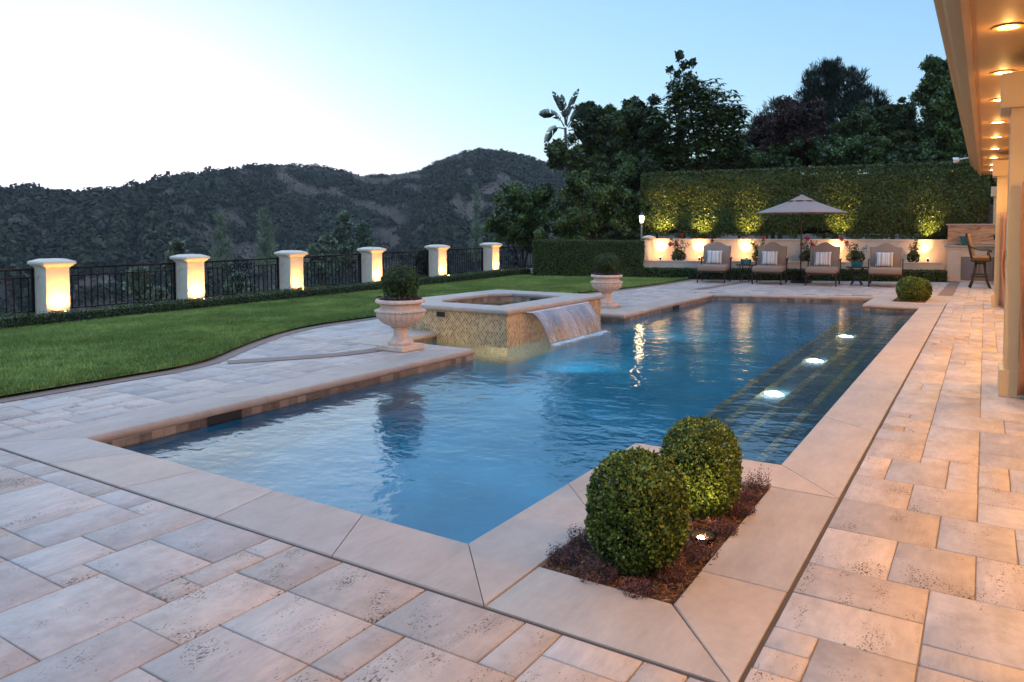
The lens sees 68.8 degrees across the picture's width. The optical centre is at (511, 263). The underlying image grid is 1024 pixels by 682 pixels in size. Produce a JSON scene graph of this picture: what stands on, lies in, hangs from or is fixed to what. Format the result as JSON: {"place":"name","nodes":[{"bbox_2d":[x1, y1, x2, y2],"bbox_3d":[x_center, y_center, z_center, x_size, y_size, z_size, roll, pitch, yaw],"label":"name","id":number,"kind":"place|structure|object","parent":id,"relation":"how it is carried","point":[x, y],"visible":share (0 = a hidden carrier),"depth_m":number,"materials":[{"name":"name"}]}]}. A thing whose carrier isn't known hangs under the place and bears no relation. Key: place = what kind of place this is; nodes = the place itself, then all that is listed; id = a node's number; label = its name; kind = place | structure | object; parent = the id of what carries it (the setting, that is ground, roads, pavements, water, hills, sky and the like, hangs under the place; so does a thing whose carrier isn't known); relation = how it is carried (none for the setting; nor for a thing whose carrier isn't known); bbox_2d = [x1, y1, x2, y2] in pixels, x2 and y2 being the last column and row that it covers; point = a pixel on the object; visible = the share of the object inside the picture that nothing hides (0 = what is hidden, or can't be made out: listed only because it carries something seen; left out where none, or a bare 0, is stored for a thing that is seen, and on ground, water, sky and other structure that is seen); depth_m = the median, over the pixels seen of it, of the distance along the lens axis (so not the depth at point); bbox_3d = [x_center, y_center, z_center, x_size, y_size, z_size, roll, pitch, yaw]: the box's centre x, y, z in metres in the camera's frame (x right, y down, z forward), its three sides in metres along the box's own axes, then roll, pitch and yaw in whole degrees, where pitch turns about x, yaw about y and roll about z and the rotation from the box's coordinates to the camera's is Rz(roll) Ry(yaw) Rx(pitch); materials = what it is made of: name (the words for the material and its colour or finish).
{"place":"outdoors","nodes":[
{"label":"outdoors","id":0,"kind":"place"},
{"bbox_2d":[27,258,75,313],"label":"fence pillar","id":1,"kind":"structure","parent":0,"point":[52,283],"depth_m":13.02,"materials":[{"name":"beige stone"}]},
{"bbox_2d":[170,254,209,299],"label":"fence pillar","id":2,"kind":"structure","parent":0,"point":[190,279],"depth_m":15.30,"materials":[{"name":"beige stone"}]},
{"bbox_2d":[274,250,307,291],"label":"fence pillar","id":3,"kind":"structure","parent":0,"point":[290,269],"depth_m":17.54,"materials":[{"name":"beige stone"}]},
{"bbox_2d":[0,272,687,395],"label":"lawn","id":4,"kind":"structure","parent":0,"point":[136,355],"depth_m":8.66,"materials":[{"name":"green plant"}]},
{"bbox_2d":[0,267,531,328],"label":"hedge","id":5,"kind":"object","parent":4,"relation":"on","point":[22,319],"visible":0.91,"depth_m":15.11,"materials":[{"name":"green plant"}]},
{"bbox_2d":[531,239,644,276],"bbox_3d":[2.520,-0.164,24.609,3.674,1.307,1.062,1,3,13],"label":"clipped hedge","id":6,"kind":"object","parent":4,"relation":"on","point":[563,257],"visible":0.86,"depth_m":24.22,"materials":[{"name":"green plant"}]},
{"bbox_3d":[-4.325,0.737,19.415,0.220,0.440,19.860,2,3,32],"label":"low kerb wall","id":7,"kind":"object","parent":4,"relation":"on","visible":0},
{"bbox_2d":[0,268,34,314],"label":"iron railing","id":8,"kind":"object","parent":7,"relation":"on","point":[31,270],"visible":0.97,"depth_m":12.88,"materials":[{"name":"black metal"}]},
{"bbox_2d":[69,262,175,308],"bbox_3d":[-7.511,0.478,14.384,0.040,0.920,2.260,2,3,32],"label":"iron railing","id":9,"kind":"object","parent":7,"relation":"on","point":[149,271],"visible":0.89,"depth_m":14.39,"materials":[{"name":"black metal"}]},
{"bbox_2d":[204,257,279,296],"bbox_3d":[-6.079,0.366,16.643,0.040,0.920,2.220,2,4,32],"label":"iron railing","id":10,"kind":"object","parent":7,"relation":"on","point":[241,287],"visible":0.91,"depth_m":16.69,"materials":[{"name":"black metal"}]},
{"bbox_2d":[303,253,361,286],"bbox_3d":[-4.635,0.242,18.920,0.040,0.920,2.300,2,4,32],"label":"iron railing","id":11,"kind":"object","parent":7,"relation":"on","point":[359,268],"visible":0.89,"depth_m":19.10,"materials":[{"name":"black metal"}]},
{"bbox_2d":[382,250,428,279],"bbox_3d":[-3.142,0.116,21.275,0.040,0.920,2.400,2,4,32],"label":"iron railing","id":12,"kind":"object","parent":7,"relation":"on","point":[401,257],"visible":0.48,"depth_m":21.64,"materials":[{"name":"black metal"}]},
{"bbox_2d":[447,248,482,273],"bbox_3d":[-1.615,-0.013,23.683,0.040,0.920,2.430,2,4,32],"label":"iron railing","id":13,"kind":"object","parent":7,"relation":"on","point":[466,253],"visible":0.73,"depth_m":23.84,"materials":[{"name":"black metal"}]},
{"bbox_2d":[499,246,532,268],"bbox_3d":[0.125,-0.149,26.430,0.040,0.920,3.190,2,3,32],"label":"iron railing","id":14,"kind":"object","parent":7,"relation":"on","point":[516,256],"visible":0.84,"depth_m":26.42,"materials":[{"name":"black metal"}]},
{"bbox_2d":[357,247,385,282],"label":"fence pillar","id":15,"kind":"structure","parent":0,"point":[371,263],"depth_m":19.84,"materials":[{"name":"beige stone"}]},
{"bbox_2d":[424,245,449,276],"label":"fence pillar","id":16,"kind":"structure","parent":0,"point":[437,259],"depth_m":22.24,"materials":[{"name":"beige stone"}]},
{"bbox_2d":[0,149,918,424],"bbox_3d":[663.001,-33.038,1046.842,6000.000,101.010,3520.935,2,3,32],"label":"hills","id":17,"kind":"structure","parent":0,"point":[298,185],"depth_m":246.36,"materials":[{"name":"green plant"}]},
{"bbox_2d":[122,266,170,304],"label":"slope tree","id":18,"kind":"object","parent":17,"relation":"on","point":[141,280],"visible":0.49,"depth_m":23.14,"materials":[{"name":"green plant"}]},
{"bbox_2d":[162,237,188,286],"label":"slope tree","id":19,"kind":"object","parent":17,"relation":"on","point":[177,246],"visible":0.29,"depth_m":36.25,"materials":[{"name":"green plant"}]},
{"bbox_2d":[206,210,236,295],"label":"pine tree","id":20,"kind":"object","parent":17,"relation":"on","point":[221,241],"visible":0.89,"depth_m":42.72,"materials":[{"name":"green plant"}]},
{"bbox_2d":[221,271,251,295],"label":"slope tree","id":21,"kind":"object","parent":17,"relation":"on","point":[238,281],"visible":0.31,"depth_m":27.94,"materials":[{"name":"green plant"}]},
{"bbox_2d":[254,206,278,289],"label":"pine tree","id":22,"kind":"object","parent":17,"relation":"on","point":[265,252],"visible":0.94,"depth_m":43.48,"materials":[{"name":"green plant"}]},
{"bbox_2d":[0,148,564,311],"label":"dry brush","id":23,"kind":"object","parent":17,"relation":"on","point":[184,207],"visible":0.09,"depth_m":237.83,"materials":[{"name":"green plant"}]},
{"bbox_2d":[0,147,644,316],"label":"chaparral","id":24,"kind":"object","parent":17,"relation":"on","point":[81,221],"visible":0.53,"depth_m":221.93,"materials":[{"name":"green plant"}]},
{"bbox_2d":[304,235,341,284],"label":"slope tree","id":25,"kind":"object","parent":17,"relation":"on","point":[325,245],"visible":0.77,"depth_m":48.02,"materials":[{"name":"green plant"}]},
{"bbox_2d":[331,210,356,284],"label":"slope tree","id":26,"kind":"object","parent":17,"relation":"on","point":[341,233],"visible":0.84,"depth_m":58.03,"materials":[{"name":"green plant"}]},
{"bbox_2d":[353,220,384,265],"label":"slope tree","id":27,"kind":"object","parent":17,"relation":"on","point":[363,236],"visible":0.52,"depth_m":53.51,"materials":[{"name":"green plant"}]},
{"bbox_2d":[411,250,426,277],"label":"slope tree","id":28,"kind":"object","parent":17,"relation":"on","point":[420,254],"visible":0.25,"depth_m":44.32,"materials":[{"name":"green plant"}]},
{"bbox_2d":[467,184,483,270],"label":"tree","id":29,"kind":"object","parent":17,"relation":"on","point":[476,231],"visible":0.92,"depth_m":74.68,"materials":[{"name":"green plant"}]},
{"bbox_2d":[0,0,945,442],"label":"sky","id":30,"kind":"structure","parent":0,"point":[96,93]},
{"bbox_2d":[479,242,502,270],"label":"fence pillar","id":31,"kind":"structure","parent":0,"point":[490,256],"depth_m":24.66,"materials":[{"name":"beige stone"}]},
{"bbox_2d":[0,279,1023,681],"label":"patio","id":32,"kind":"structure","parent":0,"point":[856,611],"depth_m":3.24,"materials":[{"name":"stone"}]},
{"bbox_2d":[0,304,946,681],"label":"open joint","id":33,"kind":"object","parent":32,"relation":"on","point":[776,616],"visible":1,"depth_m":3.35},
{"bbox_2d":[0,293,952,681],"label":"swimming pool","id":34,"kind":"structure","parent":32,"relation":"in","point":[714,621],"depth_m":3.92,"materials":[{"name":"stone"}]},
{"bbox_2d":[374,298,425,352],"bbox_3d":[-1.419,0.766,9.508,0.659,0.640,0.659,2,3,32],"label":"stone urn","id":35,"kind":"object","parent":34,"relation":"on","point":[400,317],"visible":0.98,"depth_m":9.31,"materials":[{"name":"beige stone"}]},
{"bbox_2d":[380,264,419,300],"bbox_3d":[-1.418,0.241,9.486,0.473,0.483,0.478,2,3,32],"label":"box ball","id":36,"kind":"object","parent":35,"relation":"in","point":[400,281],"visible":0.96,"depth_m":9.37,"materials":[{"name":"green plant"}]},
{"bbox_2d":[377,293,422,300],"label":"trailing groundcover","id":37,"kind":"object","parent":35,"relation":"in","point":[415,297],"visible":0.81,"depth_m":9.35,"materials":[{"name":"plant"}]},
{"bbox_2d":[408,289,607,347],"bbox_3d":[0.032,1.473,12.205,2.884,1.800,3.125,2,3,32],"label":"raised spa","id":38,"kind":"object","parent":34,"relation":"in","point":[502,318],"visible":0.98,"depth_m":11.13,"materials":[{"name":"tile"}]},
{"bbox_2d":[120,300,913,543],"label":"water","id":39,"kind":"structure","parent":34,"relation":"in","point":[484,440],"depth_m":6.70,"materials":[{"name":"blue liquid"}]},
{"bbox_2d":[542,484,768,606],"bbox_3d":[0.821,1.357,3.878,0.670,0.001,1.690,2,3,32],"label":"planting bed","id":40,"kind":"object","parent":34,"relation":"in","point":[669,593],"visible":0.2,"depth_m":3.41,"materials":[{"name":"brown soil"}]},
{"bbox_2d":[545,540,585,567],"bbox_3d":[0.240,1.329,3.434,0.174,0.092,0.167,2,3,32],"label":"purple shrublet","id":41,"kind":"object","parent":40,"relation":"on","point":[564,560],"visible":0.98,"depth_m":3.42,"materials":[{"name":"purple plant"}]},
{"bbox_2d":[566,524,599,549],"bbox_3d":[0.347,1.311,3.608,0.165,0.117,0.177,-1,3,-16],"label":"purple shrublet","id":42,"kind":"object","parent":40,"relation":"on","point":[581,543],"visible":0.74,"depth_m":3.59,"materials":[{"name":"purple plant"}]},
{"bbox_2d":[568,553,618,585],"bbox_3d":[0.366,1.331,3.262,0.219,0.103,0.203,2,3,32],"label":"purple shrublet","id":43,"kind":"object","parent":40,"relation":"on","point":[612,578],"visible":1,"depth_m":3.25,"materials":[{"name":"purple plant"}]},
{"bbox_2d":[584,446,690,576],"bbox_3d":[0.571,1.130,3.415,0.483,0.574,0.474,2,3,32],"label":"box ball","id":44,"kind":"object","parent":40,"relation":"on","point":[635,511],"visible":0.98,"depth_m":3.28,"materials":[{"name":"green plant"}]},
{"bbox_2d":[618,576,657,599],"bbox_3d":[0.523,1.352,3.123,0.170,0.089,0.176,2,3,32],"label":"purple shrublet","id":45,"kind":"object","parent":40,"relation":"on","point":[647,590],"visible":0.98,"depth_m":3.11,"materials":[{"name":"purple plant"}]},
{"bbox_2d":[651,556,689,585],"bbox_3d":[0.682,1.336,3.259,0.187,0.103,0.189,2,3,32],"label":"purple shrublet","id":46,"kind":"object","parent":40,"relation":"on","point":[672,567],"visible":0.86,"depth_m":3.24,"materials":[{"name":"purple plant"}]},
{"bbox_2d":[680,535,720,562],"bbox_3d":[0.876,1.329,3.485,0.186,0.093,0.201,2,3,32],"label":"purple shrublet","id":47,"kind":"object","parent":40,"relation":"on","point":[690,547],"visible":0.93,"depth_m":3.48,"materials":[{"name":"purple plant"}]},
{"bbox_2d":[659,416,743,520],"bbox_3d":[1.021,1.102,4.053,0.442,0.542,0.444,2,3,32],"label":"box ball","id":48,"kind":"object","parent":40,"relation":"on","point":[707,467],"visible":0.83,"depth_m":3.92,"materials":[{"name":"green plant"}]},
{"bbox_2d":[690,530,715,545],"bbox_3d":[0.937,1.352,3.668,0.124,0.044,0.124,2,3,32],"label":"well light","id":49,"kind":"object","parent":40,"relation":"on","point":[711,535],"visible":0.83,"depth_m":3.67,"materials":[{"name":"black metal"}]},
{"bbox_2d":[705,514,738,538],"bbox_3d":[1.048,1.316,3.747,0.189,0.100,0.174,2,3,32],"label":"purple shrublet","id":50,"kind":"object","parent":40,"relation":"on","point":[719,528],"visible":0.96,"depth_m":3.72,"materials":[{"name":"purple plant"}]},
{"bbox_2d":[725,498,756,517],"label":"purple shrublet","id":51,"kind":"object","parent":40,"relation":"on","point":[737,507],"visible":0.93,"depth_m":3.97,"materials":[{"name":"purple plant"}]},
{"bbox_2d":[736,489,759,505],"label":"purple shrublet","id":52,"kind":"object","parent":40,"relation":"on","point":[742,494],"visible":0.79,"depth_m":4.18,"materials":[{"name":"purple plant"}]},
{"bbox_2d":[744,464,773,493],"bbox_3d":[1.436,1.255,4.351,0.172,0.157,0.169,-1,3,-21],"label":"purple shrublet","id":53,"kind":"object","parent":40,"relation":"on","point":[751,485],"visible":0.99,"depth_m":4.35,"materials":[{"name":"purple plant"}]},
{"bbox_2d":[544,297,925,605],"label":"bark mulch","id":54,"kind":"object","parent":34,"relation":"in","point":[662,584],"visible":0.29,"depth_m":3.37,"materials":[{"name":"brown wood"}]},
{"label":"far planting bed","id":55,"kind":"structure","parent":34,"relation":"in","visible":0},
{"bbox_2d":[895,275,925,301],"bbox_3d":[8.716,0.571,16.352,0.603,0.630,0.599,2,3,32],"label":"box ball","id":56,"kind":"object","parent":55,"relation":"on","point":[911,288],"visible":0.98,"depth_m":16.21,"materials":[{"name":"green plant"}]},
{"bbox_2d":[914,278,932,300],"bbox_3d":[9.121,0.583,16.697,0.512,0.550,0.514,2,3,32],"label":"box ball","id":57,"kind":"object","parent":55,"relation":"on","point":[928,290],"visible":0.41,"depth_m":16.54,"materials":[{"name":"green plant"}]},
{"bbox_2d":[0,279,959,402],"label":"brown stone bands","id":58,"kind":"object","parent":32,"relation":"on","point":[950,288],"visible":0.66,"depth_m":8.90,"materials":[{"name":"brown stone"}]},
{"bbox_2d":[0,280,1018,681],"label":"paving joints","id":59,"kind":"object","parent":32,"relation":"on","point":[560,636],"visible":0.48,"depth_m":3.24,"materials":[{"name":"grey concrete"}]},
{"bbox_2d":[590,274,622,307],"bbox_3d":[1.893,0.537,14.958,0.659,0.640,0.659,2,3,29],"label":"stone urn","id":60,"kind":"object","parent":32,"relation":"on","point":[607,285],"visible":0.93,"depth_m":14.74,"materials":[{"name":"beige stone"}]},
{"bbox_2d":[592,272,620,274],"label":"trailing groundcover","id":61,"kind":"object","parent":60,"relation":"in","point":[614,273],"visible":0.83,"depth_m":14.81,"materials":[{"name":"green plant"}]},
{"bbox_2d":[594,252,619,274],"bbox_3d":[1.892,0.016,14.936,0.509,0.493,0.506,2,3,32],"label":"box ball","id":62,"kind":"object","parent":60,"relation":"in","point":[605,263],"visible":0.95,"depth_m":14.82,"materials":[{"name":"green plant"}]},
{"bbox_2d":[696,241,732,282],"bbox_3d":[6.127,-0.065,22.567,0.899,1.200,1.613,1,3,23],"label":"lounge chair","id":63,"kind":"object","parent":32,"relation":"on","point":[716,258],"visible":1,"depth_m":22.64,"materials":[{"name":"beige fabric"}]},
{"bbox_2d":[736,264,755,281],"bbox_3d":[7.038,0.278,22.502,0.600,0.519,0.600,2,3,32],"label":"side table","id":64,"kind":"object","parent":32,"relation":"on","point":[749,265],"visible":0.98,"depth_m":22.44,"materials":[{"name":"brown metal"}]},
{"bbox_2d":[740,259,751,263],"bbox_3d":[7.039,-0.058,22.487,0.320,0.150,0.320,2,3,32],"label":"teal bowl","id":65,"kind":"object","parent":64,"relation":"on","point":[745,261],"visible":0.97,"depth_m":22.35,"materials":[{"name":"ceramic"}]},
{"bbox_2d":[751,242,788,284],"bbox_3d":[7.607,-0.038,22.004,0.899,1.200,1.613,1,3,26],"label":"lounge chair","id":66,"kind":"object","parent":32,"relation":"on","point":[771,258],"visible":1,"depth_m":22.08,"materials":[{"name":"beige fabric"}]},
{"bbox_2d":[635,267,947,281],"bbox_3d":[8.543,0.337,23.319,9.324,0.443,0.563,0,3,8],"label":"hedge","id":67,"kind":"object","parent":32,"relation":"on","point":[934,275],"visible":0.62,"depth_m":23.13,"materials":[{"name":"green plant"}]},
{"bbox_2d":[642,235,947,270],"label":"planter wall","id":68,"kind":"structure","parent":32,"relation":"on","point":[934,251],"depth_m":24.19,"materials":[{"name":"beige paint"}]},
{"bbox_2d":[668,233,689,260],"bbox_3d":[5.493,-0.516,24.524,0.688,0.992,0.474,2,3,32],"label":"rose bush","id":69,"kind":"object","parent":68,"relation":"in","point":[677,253],"visible":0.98,"depth_m":24.48,"materials":[{"name":"green plant"}]},
{"bbox_2d":[747,237,764,260],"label":"rose bush","id":70,"kind":"object","parent":68,"relation":"on","point":[755,254],"visible":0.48,"depth_m":24.18,"materials":[{"name":"green plant"}]},
{"bbox_2d":[798,236,817,261],"bbox_3d":[9.505,-0.444,23.987,0.619,0.897,0.436,2,3,32],"label":"rose bush","id":71,"kind":"object","parent":68,"relation":"on","point":[806,252],"visible":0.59,"depth_m":23.95,"materials":[{"name":"green plant"}]},
{"bbox_2d":[906,236,921,261],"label":"rose bush","id":72,"kind":"object","parent":68,"relation":"on","point":[913,255],"visible":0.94,"depth_m":23.49,"materials":[{"name":"green plant"}]},
{"bbox_2d":[755,191,848,282],"bbox_3d":[8.550,-0.788,22.091,2.476,2.695,2.476,2,3,32],"label":"parasol","id":73,"kind":"object","parent":32,"relation":"on","point":[801,204],"visible":0.99,"depth_m":21.73,"materials":[{"name":"beige fabric"}]},
{"bbox_2d":[805,242,841,285],"bbox_3d":[8.939,-0.011,21.447,0.899,1.200,1.612,1,3,27],"label":"lounge chair","id":74,"kind":"object","parent":32,"relation":"on","point":[824,259],"visible":1,"depth_m":21.52,"materials":[{"name":"beige fabric"}]},
{"bbox_2d":[845,266,868,284],"bbox_3d":[9.750,0.342,21.141,0.600,0.519,0.600,2,3,32],"label":"side table","id":75,"kind":"object","parent":32,"relation":"on","point":[860,273],"visible":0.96,"depth_m":21.10,"materials":[{"name":"brown metal"}]},
{"bbox_2d":[851,262,862,266],"bbox_3d":[9.751,0.016,21.127,0.300,0.130,0.300,2,3,32],"label":"teal pot","id":76,"kind":"object","parent":75,"relation":"on","point":[856,264],"visible":1,"depth_m":21.01,"materials":[{"name":"ceramic"}]},
{"bbox_2d":[839,237,866,261],"bbox_3d":[10.877,-0.419,23.788,0.596,0.890,0.749,-1,3,-30],"label":"rose bush","id":77,"kind":"object","parent":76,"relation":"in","point":[855,255],"visible":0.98,"depth_m":23.74,"materials":[{"name":"green plant"}]},
{"bbox_2d":[868,243,903,286],"bbox_3d":[10.471,0.013,20.951,0.899,1.200,1.612,1,3,27],"label":"lounge chair","id":78,"kind":"object","parent":32,"relation":"on","point":[885,259],"visible":0.93,"depth_m":21.03,"materials":[{"name":"beige fabric"}]},
{"bbox_2d":[944,224,995,282],"bbox_3d":[15.044,-0.299,21.921,4.120,1.758,2.025,2,3,32],"label":"outdoor kitchen","id":79,"kind":"object","parent":32,"relation":"on","point":[960,266],"visible":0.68,"depth_m":22.76,"materials":[{"name":"beige paint"}]},
{"bbox_2d":[962,258,976,278],"bbox_3d":[13.815,0.151,22.544,0.375,0.640,0.020,2,3,32],"label":"cabinet door","id":80,"kind":"structure","parent":79,"relation":"in","point":[968,266],"depth_m":22.57,"materials":[{"name":"metal"}]},
{"bbox_2d":[978,258,992,279],"bbox_3d":[14.148,0.161,22.333,0.375,0.640,0.020,2,3,32],"label":"cabinet door","id":81,"kind":"structure","parent":79,"relation":"in","point":[989,265],"depth_m":22.29,"materials":[{"name":"metal"}]},
{"bbox_2d":[965,233,991,288],"bbox_3d":[12.586,-0.089,20.186,0.624,1.498,0.536,1,3,28],"label":"bar stool","id":82,"kind":"object","parent":32,"relation":"on","point":[979,259],"visible":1,"depth_m":20.05,"materials":[{"name":"brown metal"}]},
{"bbox_2d":[934,0,1023,397],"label":"house","id":83,"kind":"structure","parent":32,"relation":"on","point":[983,42],"depth_m":6.81,"materials":[{"name":"tan paint"},{"name":"warm beige paint"},{"name":"taupe paint"}]},
{"bbox_2d":[959,236,966,245],"bbox_3d":[13.853,-0.696,22.846,0.300,0.285,0.300,2,3,32],"label":"teal pot","id":84,"kind":"object","parent":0,"point":[963,240],"visible":0.63,"depth_m":22.77,"materials":[{"name":"ceramic"}]},
{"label":"ground behind wall","id":85,"kind":"structure","parent":0,"visible":0},
{"bbox_2d":[480,180,562,267],"bbox_3d":[0.410,-0.392,30.982,3.180,6.108,3.176,2,3,32],"label":"round tree","id":86,"kind":"object","parent":85,"relation":"on","point":[516,220],"visible":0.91,"depth_m":30.42,"materials":[{"name":"green plant"}]},
{"bbox_2d":[539,89,586,184],"bbox_3d":[1.984,-2.828,29.338,1.893,8.120,0.700,0,2,4],"label":"bird of paradise palm","id":87,"kind":"object","parent":85,"relation":"on","point":[578,112],"visible":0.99,"depth_m":29.19,"materials":[{"name":"green plant"}]},
{"bbox_2d":[544,137,586,236],"bbox_3d":[2.008,-1.769,28.465,1.561,6.091,1.503,-1,3,-32],"label":"leafy shrub","id":88,"kind":"object","parent":85,"relation":"on","point":[560,155],"visible":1,"depth_m":28.17,"materials":[{"name":"green plant"}]},
{"bbox_2d":[533,160,654,239],"bbox_3d":[2.972,-1.586,27.856,4.203,4.576,3.655,-1,3,-20],"label":"laurel bush","id":89,"kind":"object","parent":85,"relation":"on","point":[592,209],"visible":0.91,"depth_m":27.26,"materials":[{"name":"green plant"}]},
{"bbox_2d":[562,93,677,207],"bbox_3d":[4.342,-3.179,29.891,4.476,7.589,4.393,0,3,-11],"label":"ficus tree","id":90,"kind":"object","parent":85,"relation":"on","point":[618,140],"visible":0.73,"depth_m":29.76,"materials":[{"name":"green plant"}]},
{"bbox_2d":[639,212,644,239],"bbox_3d":[4.473,-0.682,25.810,0.230,2.246,0.230,2,3,32],"label":"lantern post","id":91,"kind":"object","parent":85,"relation":"on","point":[641,216],"visible":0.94,"depth_m":25.75,"materials":[{"name":"grey paint"}]},
{"bbox_2d":[665,50,697,238],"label":"slender tree","id":92,"kind":"object","parent":85,"relation":"on","point":[680,55],"visible":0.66,"depth_m":31.81,"materials":[{"name":"green plant"}]},
{"bbox_2d":[645,75,753,238],"bbox_3d":[7.183,-3.322,28.989,4.080,7.984,3.013,0,3,-10],"label":"tree","id":93,"kind":"object","parent":85,"relation":"on","point":[723,116],"visible":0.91,"depth_m":28.51,"materials":[{"name":"green plant"}]},
{"bbox_2d":[744,96,779,238],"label":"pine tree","id":94,"kind":"object","parent":85,"relation":"on","point":[767,109],"visible":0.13,"depth_m":33.71,"materials":[{"name":"green plant"}]},
{"bbox_2d":[739,95,828,238],"bbox_3d":[11.135,-3.167,30.950,4.587,7.497,3.423,2,3,32],"label":"plum tree","id":95,"kind":"object","parent":85,"relation":"on","point":[788,121],"visible":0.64,"depth_m":30.12,"materials":[{"name":"purple plant"}]},
{"bbox_2d":[639,160,991,238],"bbox_3d":[10.069,-1.443,25.624,11.304,4.106,1.700,0,3,8],"label":"tall hedge","id":96,"kind":"object","parent":85,"relation":"on","point":[718,203],"visible":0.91,"depth_m":24.98,"materials":[{"name":"green plant"}]},
{"bbox_2d":[650,132,996,238],"bbox_3d":[11.828,-2.219,29.142,13.502,5.787,4.041,1,3,19],"label":"hedge tree","id":97,"kind":"object","parent":85,"relation":"on","point":[842,151],"visible":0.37,"depth_m":28.55,"materials":[{"name":"green plant"}]},
{"bbox_2d":[792,56,893,238],"bbox_3d":[14.427,-4.352,32.868,4.038,9.716,3.665,0,3,-11],"label":"pine tree","id":98,"kind":"object","parent":85,"relation":"on","point":[834,75],"visible":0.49,"depth_m":32.30,"materials":[{"name":"green plant"}]},
{"bbox_2d":[827,97,929,238],"bbox_3d":[15.052,-3.044,29.887,4.898,7.359,3.737,2,3,32],"label":"shade tree","id":99,"kind":"object","parent":85,"relation":"on","point":[898,125],"visible":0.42,"depth_m":29.66,"materials":[{"name":"green plant"}]},
{"bbox_2d":[907,54,967,173],"bbox_3d":[16.075,-3.506,27.464,2.572,8.491,2.850,-2,3,-37],"label":"tall tree","id":100,"kind":"object","parent":85,"relation":"on","point":[939,112],"visible":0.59,"depth_m":27.24,"materials":[{"name":"green plant"}]},
{"bbox_2d":[919,204,992,238],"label":"boundary wall","id":101,"kind":"structure","parent":85,"relation":"on","point":[989,218],"depth_m":24.26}
]}

